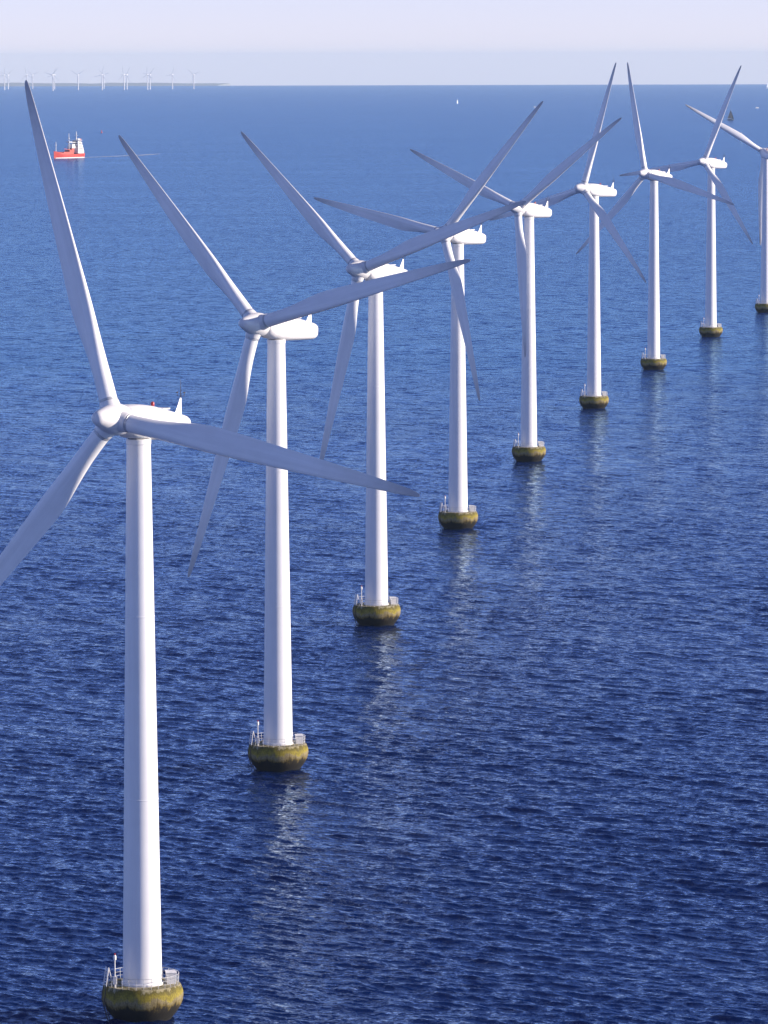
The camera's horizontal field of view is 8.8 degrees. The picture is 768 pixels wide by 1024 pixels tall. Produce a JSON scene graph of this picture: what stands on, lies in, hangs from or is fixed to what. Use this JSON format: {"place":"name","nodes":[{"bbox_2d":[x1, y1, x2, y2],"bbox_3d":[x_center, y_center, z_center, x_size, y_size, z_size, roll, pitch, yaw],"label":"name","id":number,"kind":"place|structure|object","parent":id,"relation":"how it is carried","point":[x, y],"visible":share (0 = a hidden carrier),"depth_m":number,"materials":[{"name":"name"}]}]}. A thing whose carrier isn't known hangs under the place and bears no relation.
{"place":"outdoors","nodes":[
{"label":"outdoors","id":0,"kind":"place"},
{"bbox_2d":[0,83,229,85],"bbox_3d":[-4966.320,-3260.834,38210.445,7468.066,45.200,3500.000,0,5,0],"label":"hills","id":1,"kind":"structure","parent":0,"point":[122,84],"depth_m":37333.63,"materials":[{"name":"grey"}]},
{"bbox_2d":[0,84,767,1023],"bbox_3d":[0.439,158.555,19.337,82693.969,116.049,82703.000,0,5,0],"label":"sea","id":2,"kind":"structure","parent":0,"point":[526,782],"depth_m":969.04,"materials":[{"name":"liquid"}]},
{"bbox_2d":[54,131,84,158],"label":"ship","id":3,"kind":"object","parent":2,"relation":"on","point":[75,149],"visible":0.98,"depth_m":5300.77,"materials":[{"name":"red metal"}]},
{"bbox_2d":[0,80,419,1021],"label":"wind turbine","id":4,"kind":"object","parent":2,"relation":"in","point":[142,990],"visible":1,"depth_m":529.41,"materials":[{"name":"metal"}]},
{"bbox_2d":[118,135,470,772],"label":"wind turbine","id":5,"kind":"object","parent":2,"relation":"in","point":[278,749],"visible":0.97,"depth_m":717.08,"materials":[{"name":"metal"}]},
{"bbox_2d":[241,131,525,625],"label":"wind turbine","id":6,"kind":"object","parent":2,"relation":"in","point":[376,608],"visible":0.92,"depth_m":900.74,"materials":[{"name":"metal"}]},
{"bbox_2d":[314,101,542,528],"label":"wind turbine","id":7,"kind":"object","parent":2,"relation":"in","point":[458,514],"visible":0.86,"depth_m":1086.90,"materials":[{"name":"metal"}]},
{"bbox_2d":[410,118,621,461],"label":"wind turbine","id":8,"kind":"object","parent":2,"relation":"in","point":[528,450],"visible":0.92,"depth_m":1268.58,"materials":[{"name":"metal"}]},
{"bbox_2d":[490,63,645,408],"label":"wind turbine","id":9,"kind":"object","parent":2,"relation":"in","point":[593,398],"visible":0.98,"depth_m":1459.79,"materials":[{"name":"metal"}]},
{"bbox_2d":[576,62,733,369],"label":"wind turbine","id":10,"kind":"object","parent":2,"relation":"in","point":[653,360],"visible":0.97,"depth_m":1641.81,"materials":[{"name":"metal"}]},
{"bbox_2d":[619,66,752,336],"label":"wind turbine","id":11,"kind":"object","parent":2,"relation":"in","point":[712,328],"visible":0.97,"depth_m":1834.04,"materials":[{"name":"metal"}]},
{"bbox_2d":[685,104,767,312],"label":"wind turbine","id":12,"kind":"object","parent":2,"relation":"in","point":[761,306],"visible":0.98,"depth_m":2010.90,"materials":[{"name":"metal"}]},
{"bbox_2d":[727,110,733,119],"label":"sailboat","id":13,"kind":"object","parent":2,"relation":"on","point":[730,116],"visible":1,"depth_m":8623.68,"materials":[{"name":"metal"}]},
{"bbox_2d":[0,0,767,85],"label":"sky","id":14,"kind":"structure","parent":0,"point":[234,42],"materials":[{"name":"white"}]}
]}

